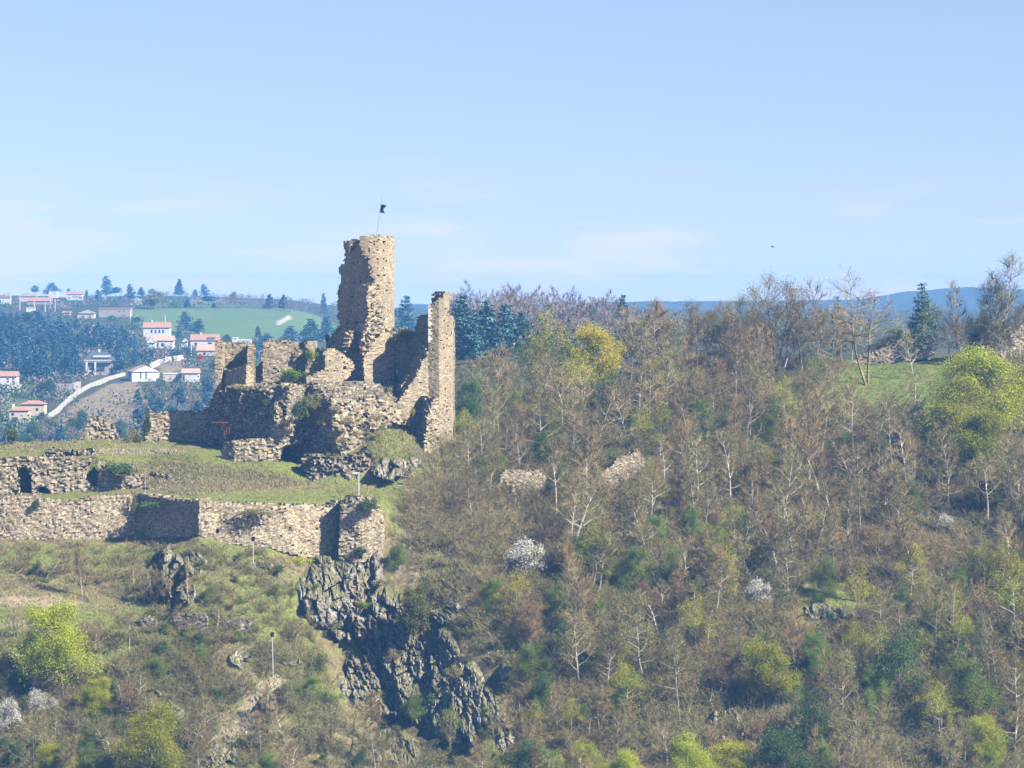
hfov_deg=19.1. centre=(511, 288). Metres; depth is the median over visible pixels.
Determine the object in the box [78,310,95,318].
house
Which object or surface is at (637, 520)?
evergreen tree
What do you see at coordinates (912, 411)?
budding tree
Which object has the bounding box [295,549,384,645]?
cliff
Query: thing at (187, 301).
conifer
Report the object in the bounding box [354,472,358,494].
mast
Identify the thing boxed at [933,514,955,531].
blossom shrub
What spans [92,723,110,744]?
green shrub
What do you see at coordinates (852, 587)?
leafing tree
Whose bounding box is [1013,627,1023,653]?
evergreen tree
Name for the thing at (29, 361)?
conifer
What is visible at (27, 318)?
pine tree
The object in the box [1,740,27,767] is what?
dark shrub
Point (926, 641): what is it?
leafing tree
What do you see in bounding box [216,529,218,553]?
lamp post
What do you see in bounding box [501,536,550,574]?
blossom shrub
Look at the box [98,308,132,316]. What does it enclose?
barn
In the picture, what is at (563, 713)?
leafing tree
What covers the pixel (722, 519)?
leafing tree
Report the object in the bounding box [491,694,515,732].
bare tree
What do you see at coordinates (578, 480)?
bare tree
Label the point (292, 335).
cedar
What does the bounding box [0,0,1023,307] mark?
sky
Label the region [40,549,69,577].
bare tree
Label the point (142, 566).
budding shrub
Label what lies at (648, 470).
budding tree
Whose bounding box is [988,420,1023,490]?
bare tree
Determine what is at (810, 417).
bare tree
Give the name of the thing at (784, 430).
budding tree
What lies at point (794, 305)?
bare tree
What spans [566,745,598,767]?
bare tree
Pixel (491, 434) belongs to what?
bare tree
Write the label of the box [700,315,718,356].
bare tree
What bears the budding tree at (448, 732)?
on the hillside
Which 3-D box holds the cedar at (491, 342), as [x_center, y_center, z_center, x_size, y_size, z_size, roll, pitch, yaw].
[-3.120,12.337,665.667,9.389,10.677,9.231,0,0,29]
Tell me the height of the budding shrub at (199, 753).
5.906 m
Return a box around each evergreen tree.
[526,670,555,710]
[531,430,560,465]
[544,667,559,688]
[548,618,578,655]
[563,438,584,467]
[627,507,653,529]
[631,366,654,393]
[660,554,703,598]
[682,460,702,479]
[691,478,718,504]
[698,414,716,441]
[708,408,751,443]
[721,406,749,438]
[734,397,763,431]
[743,522,766,551]
[745,750,758,767]
[770,439,810,481]
[891,586,912,613]
[995,723,1016,754]
[996,703,1008,723]
[1006,456,1023,490]
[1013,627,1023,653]
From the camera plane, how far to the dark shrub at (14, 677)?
381.99 m
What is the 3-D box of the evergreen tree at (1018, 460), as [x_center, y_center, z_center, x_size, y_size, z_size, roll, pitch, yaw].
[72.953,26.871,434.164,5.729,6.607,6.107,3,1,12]
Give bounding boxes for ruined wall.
[80,416,119,439]
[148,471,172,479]
[496,469,547,496]
[592,448,644,490]
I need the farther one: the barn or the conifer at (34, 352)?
the barn
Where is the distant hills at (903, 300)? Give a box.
[411,287,1023,310]
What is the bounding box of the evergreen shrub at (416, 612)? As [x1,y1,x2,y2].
[394,580,432,636]
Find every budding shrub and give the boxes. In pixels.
[0,654,7,668]
[43,710,71,740]
[69,706,90,732]
[107,649,130,677]
[127,660,154,698]
[129,665,142,680]
[130,686,158,713]
[133,556,144,577]
[179,649,198,672]
[180,737,214,767]
[186,737,214,760]
[188,661,210,685]
[197,682,208,700]
[276,680,298,704]
[306,666,316,681]
[306,731,316,755]
[356,721,391,767]
[376,723,403,752]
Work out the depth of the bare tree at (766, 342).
504.03 m
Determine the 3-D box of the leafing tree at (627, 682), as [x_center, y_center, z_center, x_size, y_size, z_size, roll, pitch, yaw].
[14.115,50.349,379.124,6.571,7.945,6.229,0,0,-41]
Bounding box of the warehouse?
[20,293,37,301]
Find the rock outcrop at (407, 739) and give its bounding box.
[369,724,421,765]
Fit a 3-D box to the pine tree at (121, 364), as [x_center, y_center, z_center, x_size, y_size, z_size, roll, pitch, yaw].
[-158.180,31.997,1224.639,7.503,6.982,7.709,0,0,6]
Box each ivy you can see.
[103,459,136,474]
[144,403,151,435]
[155,542,167,564]
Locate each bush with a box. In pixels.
[4,426,19,440]
[32,498,39,507]
[123,427,145,442]
[127,491,138,511]
[137,500,161,507]
[227,507,287,514]
[261,398,269,405]
[279,367,308,382]
[286,556,315,565]
[290,394,310,418]
[302,394,323,409]
[302,649,330,669]
[311,583,319,590]
[316,418,328,425]
[318,690,346,704]
[324,451,347,460]
[327,620,342,629]
[329,405,339,411]
[334,437,348,443]
[340,418,352,425]
[352,430,362,436]
[353,546,367,553]
[354,600,371,609]
[355,495,379,510]
[368,414,382,420]
[372,578,386,586]
[375,422,386,429]
[383,385,392,395]
[383,647,404,659]
[426,691,435,704]
[444,665,464,677]
[467,635,493,650]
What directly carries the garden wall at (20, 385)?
on the hills at (240, 322)
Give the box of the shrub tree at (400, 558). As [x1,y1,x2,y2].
[386,542,409,567]
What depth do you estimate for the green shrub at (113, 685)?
379.59 m
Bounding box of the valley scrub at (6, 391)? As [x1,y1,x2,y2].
[0,292,701,442]
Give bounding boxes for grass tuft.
[226,383,254,390]
[388,325,397,333]
[389,327,416,338]
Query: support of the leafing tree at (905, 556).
on the hillside
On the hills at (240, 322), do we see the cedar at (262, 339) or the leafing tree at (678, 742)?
the cedar at (262, 339)
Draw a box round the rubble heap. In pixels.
[44,447,99,456]
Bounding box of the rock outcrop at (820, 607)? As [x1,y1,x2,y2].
[803,601,853,621]
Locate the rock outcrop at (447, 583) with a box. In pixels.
[420,568,456,590]
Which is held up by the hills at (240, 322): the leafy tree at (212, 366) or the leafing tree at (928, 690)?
the leafy tree at (212, 366)
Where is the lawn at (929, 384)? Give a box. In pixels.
[749,355,951,525]
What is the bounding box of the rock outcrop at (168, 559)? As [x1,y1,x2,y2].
[155,543,195,606]
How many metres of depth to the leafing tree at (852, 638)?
386.21 m
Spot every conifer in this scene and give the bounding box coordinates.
[0,342,12,360]
[3,423,12,439]
[5,330,11,343]
[14,311,20,324]
[23,356,37,376]
[26,329,32,338]
[30,347,39,356]
[35,311,41,323]
[42,349,48,362]
[43,337,51,354]
[50,336,58,351]
[54,424,68,441]
[57,359,65,373]
[58,345,64,357]
[69,329,74,345]
[71,344,80,361]
[73,333,82,350]
[84,325,91,338]
[92,321,101,332]
[94,290,100,301]
[99,276,113,294]
[114,340,118,354]
[127,336,132,346]
[132,389,142,406]
[136,287,145,294]
[172,386,185,399]
[173,278,185,295]
[175,326,182,336]
[175,391,188,409]
[184,298,191,306]
[193,400,201,410]
[199,386,209,401]
[205,380,213,392]
[254,326,260,336]
[263,294,276,308]
[277,295,289,309]
[320,293,327,315]
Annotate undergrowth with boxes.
[388,351,1023,767]
[400,348,1023,767]
[403,348,1023,767]
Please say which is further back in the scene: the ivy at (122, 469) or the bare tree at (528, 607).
the ivy at (122, 469)
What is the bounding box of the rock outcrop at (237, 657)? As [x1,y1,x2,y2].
[228,649,250,669]
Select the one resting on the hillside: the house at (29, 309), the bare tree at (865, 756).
the bare tree at (865, 756)
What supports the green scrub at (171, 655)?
on the hillside
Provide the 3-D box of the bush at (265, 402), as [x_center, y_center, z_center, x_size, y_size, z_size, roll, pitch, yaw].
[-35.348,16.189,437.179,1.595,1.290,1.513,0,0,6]
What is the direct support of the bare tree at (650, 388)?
on the hillside
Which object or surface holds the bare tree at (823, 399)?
on the hillside
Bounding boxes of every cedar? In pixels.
[1,313,10,323]
[1,347,10,364]
[10,347,21,368]
[19,346,30,363]
[19,350,29,369]
[21,342,31,355]
[25,317,39,331]
[42,282,62,293]
[46,312,53,325]
[50,347,61,359]
[62,361,77,378]
[71,317,81,332]
[78,337,90,349]
[90,330,103,343]
[96,325,105,337]
[103,338,115,350]
[113,328,123,343]
[113,351,125,369]
[114,347,128,362]
[116,339,128,357]
[124,284,135,299]
[128,347,139,365]
[130,337,140,349]
[143,396,155,411]
[144,352,152,360]
[151,384,166,395]
[174,386,185,402]
[175,311,196,332]
[190,318,204,333]
[198,284,209,295]
[200,391,211,407]
[255,333,271,349]
[277,325,304,341]
[298,318,323,341]
[319,316,336,339]
[394,296,417,332]
[450,294,480,345]
[455,316,488,363]
[465,299,500,354]
[479,321,517,360]
[494,304,524,350]
[510,311,535,342]
[584,305,600,326]
[614,295,630,325]
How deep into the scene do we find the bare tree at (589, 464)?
434.07 m
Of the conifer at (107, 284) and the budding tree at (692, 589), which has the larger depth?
the conifer at (107, 284)
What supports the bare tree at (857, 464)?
on the hillside
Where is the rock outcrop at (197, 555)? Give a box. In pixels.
[180,549,207,575]
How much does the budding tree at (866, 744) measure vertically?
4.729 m
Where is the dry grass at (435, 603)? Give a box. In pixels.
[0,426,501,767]
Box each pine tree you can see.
[0,337,11,349]
[9,344,21,354]
[18,336,37,348]
[20,312,34,325]
[22,364,42,374]
[30,285,39,291]
[31,354,44,366]
[33,335,49,344]
[36,366,54,376]
[37,316,45,325]
[48,358,61,378]
[49,320,64,326]
[55,324,70,333]
[60,356,75,369]
[74,361,85,371]
[84,339,100,350]
[98,332,114,341]
[100,327,116,335]
[108,287,121,292]
[109,359,127,369]
[119,329,129,340]
[131,408,145,427]
[148,349,156,356]
[152,397,165,410]
[164,405,178,410]
[181,348,190,354]
[199,378,214,385]
[202,295,215,300]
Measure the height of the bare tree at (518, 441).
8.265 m
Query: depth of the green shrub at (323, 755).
370.93 m
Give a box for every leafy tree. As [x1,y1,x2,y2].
[18,432,35,442]
[23,424,41,437]
[26,420,39,432]
[35,382,51,394]
[36,411,46,422]
[41,418,57,428]
[43,378,56,396]
[64,418,77,428]
[72,417,86,433]
[74,408,88,422]
[108,315,117,320]
[114,419,127,437]
[129,324,139,330]
[130,316,141,321]
[210,357,214,369]
[220,334,230,341]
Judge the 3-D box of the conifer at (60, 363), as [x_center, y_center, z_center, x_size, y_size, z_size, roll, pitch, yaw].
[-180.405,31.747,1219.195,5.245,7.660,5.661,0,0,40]
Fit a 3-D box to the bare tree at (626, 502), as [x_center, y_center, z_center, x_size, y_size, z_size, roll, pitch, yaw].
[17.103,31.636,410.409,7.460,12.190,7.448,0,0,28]
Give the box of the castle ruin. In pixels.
[204,234,454,480]
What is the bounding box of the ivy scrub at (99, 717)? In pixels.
[0,538,507,767]
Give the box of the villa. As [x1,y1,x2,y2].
[83,349,114,374]
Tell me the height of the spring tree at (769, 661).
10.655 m
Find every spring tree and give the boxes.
[9,596,111,699]
[34,742,76,767]
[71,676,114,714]
[102,692,188,767]
[477,575,508,617]
[494,568,542,620]
[502,305,589,400]
[539,746,562,767]
[554,348,613,404]
[562,315,632,381]
[568,737,607,767]
[606,748,645,767]
[662,728,715,767]
[705,737,763,767]
[737,635,805,707]
[900,293,954,347]
[909,368,1004,466]
[913,681,961,737]
[919,402,1017,486]
[921,342,1023,436]
[934,643,1005,722]
[962,708,1010,766]
[974,297,996,349]
[979,555,1023,642]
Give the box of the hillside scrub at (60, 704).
[0,536,494,767]
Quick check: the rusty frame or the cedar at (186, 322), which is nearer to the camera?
the rusty frame
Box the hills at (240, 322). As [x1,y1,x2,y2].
[0,295,1023,443]
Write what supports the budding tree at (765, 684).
on the hillside
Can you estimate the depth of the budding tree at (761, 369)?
460.17 m
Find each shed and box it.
[27,297,52,304]
[197,354,203,359]
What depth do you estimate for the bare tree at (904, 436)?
438.90 m
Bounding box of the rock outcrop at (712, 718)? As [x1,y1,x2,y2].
[702,707,749,742]
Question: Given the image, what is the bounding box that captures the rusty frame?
[212,422,229,435]
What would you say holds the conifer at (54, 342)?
on the hills at (240, 322)
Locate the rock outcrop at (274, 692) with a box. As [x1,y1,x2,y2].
[253,686,292,710]
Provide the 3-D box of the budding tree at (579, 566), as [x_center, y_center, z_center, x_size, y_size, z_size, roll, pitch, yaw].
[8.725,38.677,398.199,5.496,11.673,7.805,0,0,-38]
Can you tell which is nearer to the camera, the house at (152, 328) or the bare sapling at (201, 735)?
the bare sapling at (201, 735)
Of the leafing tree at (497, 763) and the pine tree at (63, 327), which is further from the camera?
the pine tree at (63, 327)
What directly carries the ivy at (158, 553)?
attached to the rock outcrop at (168, 559)
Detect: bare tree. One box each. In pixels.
[1,707,56,767]
[11,558,29,577]
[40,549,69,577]
[72,540,87,594]
[121,610,139,652]
[128,561,139,601]
[136,566,152,603]
[143,564,155,604]
[149,569,166,604]
[156,568,175,606]
[158,567,171,607]
[178,561,197,594]
[230,668,252,700]
[272,724,305,767]
[304,599,314,641]
[454,359,468,402]
[454,370,478,409]
[456,427,482,466]
[461,354,489,424]
[465,734,488,767]
[471,417,487,446]
[480,345,513,428]
[480,424,500,446]
[481,340,533,427]
[484,707,503,741]
[485,388,509,437]
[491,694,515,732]
[492,417,516,460]
[502,587,543,631]
[507,425,532,468]
[511,365,534,408]
[513,615,535,641]
[517,739,559,767]
[520,601,550,645]
[525,350,557,420]
[526,388,551,423]
[536,435,572,515]
[537,686,570,728]
[549,468,614,541]
[549,529,576,584]
[552,395,614,474]
[552,497,588,542]
[553,364,606,431]
[554,482,602,529]
[555,554,592,613]
[556,355,575,394]
[556,471,594,532]
[556,574,598,634]
[559,728,573,758]
[559,745,582,767]
[560,400,584,442]
[561,589,616,666]
[563,445,602,523]
[563,596,586,633]
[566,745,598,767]
[573,442,603,482]
[575,427,614,476]
[579,680,606,719]
[583,710,597,733]
[585,531,617,594]
[586,683,617,733]
[587,393,618,451]
[592,522,625,580]
[595,579,624,614]
[595,643,620,693]
[599,384,652,443]
[608,707,627,739]
[610,481,671,543]
[613,302,656,377]
[613,465,649,515]
[613,712,640,750]
[614,314,657,381]
[617,325,633,372]
[624,362,652,430]
[628,308,665,357]
[629,357,668,429]
[640,295,672,377]
[642,300,689,379]
[645,345,685,406]
[648,299,690,372]
[649,721,679,765]
[650,434,682,484]
[652,568,690,630]
[653,368,688,424]
[653,578,670,605]
[656,319,692,381]
[659,377,695,434]
[662,353,689,393]
[664,465,691,518]
[666,392,701,452]
[669,583,692,631]
[670,353,690,389]
[671,536,703,599]
[675,335,706,395]
[675,429,724,502]
[676,419,701,456]
[682,305,705,348]
[682,533,723,608]
[683,364,712,408]
[684,319,701,361]
[688,710,711,750]
[690,469,721,523]
[691,525,716,577]
[696,353,732,397]
[697,354,742,409]
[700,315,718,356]
[710,425,756,499]
[711,503,744,552]
[713,313,732,357]
[719,322,776,401]
[720,392,758,452]
[720,633,748,694]
[722,505,757,571]
[723,490,774,573]
[725,422,749,472]
[726,528,766,576]
[727,321,754,395]
[738,310,770,359]
[743,321,773,391]
[743,502,786,577]
[743,710,768,757]
[745,448,772,499]
[747,390,775,435]
[748,298,769,357]
[750,335,782,392]
[752,668,795,707]
[755,498,818,580]
[756,321,781,363]
[764,479,807,555]
[765,693,811,738]
[768,439,809,517]
[772,734,799,767]
[773,603,821,674]
[774,298,804,370]
[775,386,795,435]
[780,482,842,568]
[781,295,817,369]
[784,394,824,466]
[785,374,814,410]
[789,322,811,364]
[789,324,803,360]
[790,400,827,481]
[791,266,911,385]
[793,365,844,416]
[798,277,832,366]
[799,381,836,462]
[800,704,823,737]
[801,306,861,366]
[801,440,834,508]
[802,347,839,397]
[805,726,825,767]
[807,309,839,366]
[814,647,844,699]
[817,693,844,724]
[821,355,841,394]
[829,308,857,362]
[829,733,854,767]
[830,392,856,434]
[830,442,887,504]
[833,486,864,545]
[839,552,859,601]
[843,312,859,359]
[844,737,865,767]
[845,733,882,767]
[850,707,866,731]
[852,313,873,353]
[853,401,872,444]
[856,637,883,671]
[863,436,889,496]
[864,578,903,632]
[866,393,898,439]
[866,742,893,767]
[868,448,898,519]
[870,462,910,529]
[874,468,918,528]
[879,436,939,499]
[882,415,925,483]
[885,516,926,591]
[886,727,906,763]
[888,601,913,639]
[894,366,938,426]
[899,324,919,372]
[900,432,919,480]
[901,441,927,485]
[908,430,947,491]
[910,579,968,665]
[910,582,945,623]
[919,416,961,493]
[926,431,973,505]
[932,686,949,736]
[932,735,948,767]
[936,577,971,645]
[940,276,974,358]
[946,621,1003,695]
[961,451,1003,518]
[968,732,997,766]
[972,592,1003,642]
[975,713,1010,759]
[979,630,1007,690]
[981,375,1001,395]
[985,316,1010,355]
[986,519,1021,580]
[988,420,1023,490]
[988,648,1013,681]
[991,505,1020,572]
[995,698,1023,757]
[996,749,1023,767]
[1000,325,1015,355]
[1000,459,1023,529]
[1010,744,1023,767]
[1012,726,1023,751]
[1013,444,1023,481]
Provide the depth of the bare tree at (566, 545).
404.75 m
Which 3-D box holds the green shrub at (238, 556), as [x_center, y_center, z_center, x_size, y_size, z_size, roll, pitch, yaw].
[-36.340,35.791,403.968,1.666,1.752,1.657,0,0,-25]
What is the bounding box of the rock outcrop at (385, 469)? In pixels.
[370,457,417,482]
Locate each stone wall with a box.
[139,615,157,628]
[141,407,209,441]
[171,613,208,633]
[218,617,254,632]
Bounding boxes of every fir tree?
[827,296,849,354]
[905,282,938,351]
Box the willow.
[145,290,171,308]
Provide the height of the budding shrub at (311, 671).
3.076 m
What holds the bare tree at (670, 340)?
on the hillside
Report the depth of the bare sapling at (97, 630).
389.07 m
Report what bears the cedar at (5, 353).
on the hills at (240, 322)
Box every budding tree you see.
[227,291,238,303]
[442,726,455,752]
[444,449,506,507]
[454,404,505,455]
[459,477,482,517]
[466,348,508,431]
[468,740,493,767]
[476,425,501,453]
[477,400,515,450]
[478,386,502,423]
[478,440,508,499]
[504,399,528,452]
[508,386,567,447]
[515,341,547,395]
[516,721,541,750]
[524,338,549,384]
[527,742,544,767]
[531,347,562,387]
[541,361,580,434]
[541,432,584,479]
[551,472,583,527]
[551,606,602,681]
[553,542,600,604]
[560,387,592,443]
[580,368,633,445]
[590,620,624,672]
[592,627,618,667]
[600,477,660,558]
[605,590,669,680]
[608,690,636,733]
[624,520,661,581]
[625,339,660,398]
[630,573,673,643]
[634,459,669,505]
[635,619,706,704]
[636,455,676,518]
[644,332,684,404]
[658,617,697,671]
[662,419,703,504]
[664,370,721,441]
[670,574,714,645]
[672,457,723,517]
[676,295,719,365]
[678,717,709,750]
[696,414,721,470]
[697,440,725,492]
[698,306,725,360]
[698,375,728,434]
[698,599,724,645]
[700,539,737,610]
[700,722,724,755]
[703,429,744,491]
[704,357,736,416]
[709,299,747,357]
[712,425,742,463]
[714,328,760,393]
[716,299,746,338]
[716,718,740,767]
[721,288,782,373]
[723,266,819,376]
[723,349,759,398]
[724,357,774,437]
[728,370,768,443]
[734,465,767,522]
[742,322,772,353]
[756,667,773,702]
[758,465,794,542]
[765,410,819,488]
[768,537,812,596]
[769,411,845,492]
[777,437,812,497]
[789,365,820,417]
[800,488,844,550]
[801,303,831,357]
[809,386,848,450]
[812,500,849,560]
[816,647,863,715]
[822,370,890,455]
[822,427,864,480]
[823,698,839,733]
[828,693,891,751]
[843,475,876,527]
[844,415,888,469]
[851,589,915,649]
[852,391,933,462]
[853,741,873,766]
[858,406,893,453]
[877,490,921,550]
[880,391,906,442]
[893,400,925,447]
[897,425,925,473]
[931,305,968,359]
[931,722,968,767]
[948,322,969,352]
[948,723,978,767]
[950,711,973,762]
[953,689,981,729]
[959,577,1013,648]
[961,317,981,349]
[964,314,992,352]
[968,608,1010,681]
[968,755,984,767]
[971,248,1023,360]
[971,675,992,715]
[982,450,1023,512]
[988,440,1023,499]
[988,704,1001,725]
[990,320,1009,362]
[995,645,1023,701]
[999,599,1023,636]
[1001,598,1023,651]
[1005,301,1023,355]
[1005,363,1023,416]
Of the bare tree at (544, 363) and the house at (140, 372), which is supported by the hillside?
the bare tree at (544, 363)
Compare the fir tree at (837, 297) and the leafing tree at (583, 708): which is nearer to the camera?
the leafing tree at (583, 708)
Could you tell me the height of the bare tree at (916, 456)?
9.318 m
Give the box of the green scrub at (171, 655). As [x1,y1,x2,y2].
[0,538,480,767]
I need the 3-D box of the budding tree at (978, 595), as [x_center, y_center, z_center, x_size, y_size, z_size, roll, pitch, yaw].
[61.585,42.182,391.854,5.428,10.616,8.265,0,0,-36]
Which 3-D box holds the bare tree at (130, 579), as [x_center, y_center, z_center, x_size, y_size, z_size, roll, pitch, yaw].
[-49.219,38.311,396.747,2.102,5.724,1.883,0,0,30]
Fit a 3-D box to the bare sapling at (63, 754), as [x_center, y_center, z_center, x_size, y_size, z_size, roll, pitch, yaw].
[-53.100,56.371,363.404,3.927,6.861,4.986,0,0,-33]
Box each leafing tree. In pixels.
[439,703,464,736]
[450,409,479,450]
[474,455,495,478]
[474,726,488,742]
[478,737,502,764]
[480,705,488,716]
[484,720,495,734]
[487,452,507,479]
[492,759,500,767]
[501,641,545,686]
[504,389,528,416]
[519,700,553,737]
[529,418,562,444]
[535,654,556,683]
[536,397,571,425]
[540,455,573,503]
[543,585,568,618]
[549,697,589,737]
[549,729,563,751]
[553,752,565,767]
[566,519,624,584]
[572,702,589,721]
[591,599,614,620]
[599,661,652,710]
[602,656,644,703]
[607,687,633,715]
[613,544,658,595]
[614,640,634,666]
[625,405,658,447]
[626,464,672,508]
[638,513,672,553]
[641,396,682,455]
[643,347,685,405]
[657,535,690,580]
[660,647,682,671]
[668,732,699,756]
[670,593,722,648]
[679,388,718,436]
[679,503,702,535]
[690,520,727,561]
[694,528,746,580]
[703,544,740,598]
[707,502,763,553]
[719,503,752,534]
[723,637,749,669]
[742,633,768,665]
[744,439,787,490]
[756,415,780,440]
[759,395,783,426]
[764,378,804,434]
[778,406,800,426]
[782,676,811,705]
[796,354,835,395]
[801,629,836,667]
[801,645,830,684]
[807,552,841,601]
[811,402,850,435]
[811,736,838,767]
[824,431,855,469]
[832,618,878,672]
[833,563,884,626]
[852,686,878,720]
[855,662,896,699]
[858,623,891,661]
[860,439,893,482]
[891,541,937,595]
[897,474,926,517]
[907,575,938,614]
[911,627,940,663]
[911,674,956,728]
[912,603,944,638]
[920,598,938,611]
[924,583,974,639]
[928,633,949,654]
[936,607,986,656]
[942,567,973,605]
[951,614,973,645]
[958,620,993,658]
[965,537,998,587]
[978,748,998,767]
[979,534,1023,589]
[997,595,1016,617]
[1005,359,1023,386]
[1005,711,1023,733]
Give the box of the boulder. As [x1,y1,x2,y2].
[409,454,421,465]
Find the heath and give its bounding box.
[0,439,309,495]
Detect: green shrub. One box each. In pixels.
[19,694,32,712]
[25,734,45,749]
[41,668,50,678]
[64,659,88,677]
[72,741,98,767]
[76,726,110,752]
[85,748,120,767]
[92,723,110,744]
[104,676,123,701]
[133,750,161,767]
[141,656,168,676]
[163,623,173,631]
[178,627,191,639]
[192,644,209,659]
[193,557,206,569]
[196,583,219,602]
[234,552,244,563]
[234,629,245,640]
[236,595,242,603]
[255,749,282,767]
[266,583,280,597]
[279,678,294,699]
[287,588,298,596]
[296,674,329,704]
[313,659,328,673]
[314,751,330,764]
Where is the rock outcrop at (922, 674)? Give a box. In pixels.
[910,668,930,684]
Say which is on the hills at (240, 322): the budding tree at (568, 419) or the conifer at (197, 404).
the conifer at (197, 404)
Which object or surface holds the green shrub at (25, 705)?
on the hillside
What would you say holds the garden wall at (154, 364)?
on the hills at (240, 322)
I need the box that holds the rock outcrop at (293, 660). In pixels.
[280,644,301,666]
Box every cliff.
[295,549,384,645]
[335,586,519,759]
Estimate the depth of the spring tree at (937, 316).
504.60 m
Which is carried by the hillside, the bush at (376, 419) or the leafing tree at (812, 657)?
the leafing tree at (812, 657)
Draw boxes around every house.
[0,296,11,303]
[0,371,19,384]
[8,404,30,422]
[21,400,47,415]
[26,307,35,311]
[48,291,58,297]
[58,292,66,297]
[66,290,83,299]
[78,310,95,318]
[128,365,158,381]
[142,320,171,336]
[145,336,156,348]
[146,336,175,348]
[163,373,181,381]
[180,339,187,346]
[181,368,200,381]
[190,332,220,346]
[196,344,214,355]
[237,339,251,341]
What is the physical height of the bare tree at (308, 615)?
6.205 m
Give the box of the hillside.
[0,348,1023,767]
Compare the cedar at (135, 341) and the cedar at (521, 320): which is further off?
the cedar at (135, 341)
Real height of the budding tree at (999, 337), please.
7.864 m
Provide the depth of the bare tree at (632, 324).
487.33 m
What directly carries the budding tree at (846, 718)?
on the hillside
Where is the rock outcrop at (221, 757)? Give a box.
[182,739,237,767]
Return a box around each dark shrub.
[0,736,10,751]
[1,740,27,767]
[7,668,26,683]
[17,677,32,694]
[23,632,39,648]
[27,560,42,574]
[111,717,127,731]
[152,753,173,767]
[153,641,167,653]
[190,628,209,647]
[211,688,225,698]
[228,752,239,766]
[270,564,283,575]
[350,745,370,767]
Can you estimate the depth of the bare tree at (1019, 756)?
360.76 m
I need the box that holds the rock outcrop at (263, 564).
[254,558,285,570]
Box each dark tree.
[455,377,485,437]
[502,737,547,767]
[550,531,592,572]
[570,365,638,432]
[600,445,624,469]
[748,721,820,767]
[775,684,835,756]
[860,327,912,352]
[860,615,932,702]
[965,463,1006,513]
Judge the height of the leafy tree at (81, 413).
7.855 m
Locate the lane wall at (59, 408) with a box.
[46,373,125,418]
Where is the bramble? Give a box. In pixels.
[384,348,1023,767]
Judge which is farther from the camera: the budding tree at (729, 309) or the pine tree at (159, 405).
the pine tree at (159, 405)
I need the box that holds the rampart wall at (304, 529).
[0,493,384,563]
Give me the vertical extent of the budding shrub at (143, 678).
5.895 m
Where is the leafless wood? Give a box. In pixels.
[0,278,752,439]
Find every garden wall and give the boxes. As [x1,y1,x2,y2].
[0,384,21,392]
[46,381,80,393]
[150,355,182,367]
[852,332,933,364]
[966,323,1023,352]
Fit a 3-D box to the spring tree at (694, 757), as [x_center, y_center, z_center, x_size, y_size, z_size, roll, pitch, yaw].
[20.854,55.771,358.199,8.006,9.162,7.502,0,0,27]
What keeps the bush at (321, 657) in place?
on the hillside
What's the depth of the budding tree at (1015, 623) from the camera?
388.11 m
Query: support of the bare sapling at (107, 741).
on the hillside
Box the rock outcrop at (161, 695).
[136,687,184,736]
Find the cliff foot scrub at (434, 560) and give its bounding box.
[273,552,513,734]
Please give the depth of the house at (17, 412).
1032.00 m
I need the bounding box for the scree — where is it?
[82,449,503,761]
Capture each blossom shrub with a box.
[0,696,24,733]
[24,686,50,713]
[48,698,58,710]
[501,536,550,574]
[742,578,777,606]
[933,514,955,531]
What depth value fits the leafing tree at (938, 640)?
389.93 m
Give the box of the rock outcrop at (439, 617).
[423,602,459,629]
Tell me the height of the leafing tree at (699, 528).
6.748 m
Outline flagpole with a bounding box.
[376,199,385,235]
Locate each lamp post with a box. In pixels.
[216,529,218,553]
[250,537,255,568]
[270,632,273,676]
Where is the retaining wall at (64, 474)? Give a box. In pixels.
[0,455,145,495]
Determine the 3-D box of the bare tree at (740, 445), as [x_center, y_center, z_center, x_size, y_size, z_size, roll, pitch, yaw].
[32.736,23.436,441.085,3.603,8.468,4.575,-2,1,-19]
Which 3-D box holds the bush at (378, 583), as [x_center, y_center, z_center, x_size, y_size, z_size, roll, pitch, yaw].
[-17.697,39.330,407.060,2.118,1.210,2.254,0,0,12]
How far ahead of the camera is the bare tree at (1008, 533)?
404.56 m
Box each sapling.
[0,606,30,636]
[0,681,12,700]
[22,646,39,681]
[33,727,52,747]
[51,732,87,767]
[60,657,87,687]
[72,621,96,657]
[88,618,105,649]
[89,723,119,756]
[91,627,107,660]
[101,748,130,767]
[106,678,143,717]
[111,678,133,705]
[118,655,137,681]
[165,698,211,739]
[168,595,208,626]
[177,711,214,759]
[189,697,221,732]
[190,720,227,749]
[209,604,227,627]
[223,586,239,611]
[231,712,272,751]
[251,717,274,752]
[253,682,285,731]
[263,704,302,743]
[277,738,308,767]
[284,615,309,646]
[303,687,322,707]
[310,692,345,737]
[317,728,337,752]
[324,696,379,759]
[327,696,362,743]
[348,688,388,741]
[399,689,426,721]
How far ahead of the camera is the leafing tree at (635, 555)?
402.33 m
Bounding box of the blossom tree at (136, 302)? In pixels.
[131,298,144,307]
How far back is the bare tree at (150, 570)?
395.52 m
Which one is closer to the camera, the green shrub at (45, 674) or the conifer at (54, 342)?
the green shrub at (45, 674)
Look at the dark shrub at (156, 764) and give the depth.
363.67 m
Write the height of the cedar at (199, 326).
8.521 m
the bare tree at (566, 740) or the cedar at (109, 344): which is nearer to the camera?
the bare tree at (566, 740)
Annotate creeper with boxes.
[304,349,318,361]
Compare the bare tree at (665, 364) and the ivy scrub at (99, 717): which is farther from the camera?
the bare tree at (665, 364)
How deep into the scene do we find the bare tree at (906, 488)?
420.16 m
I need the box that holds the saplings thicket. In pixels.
[384,342,1023,767]
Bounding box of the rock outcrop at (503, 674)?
[498,660,511,680]
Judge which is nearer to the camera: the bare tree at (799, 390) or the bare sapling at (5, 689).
the bare sapling at (5, 689)

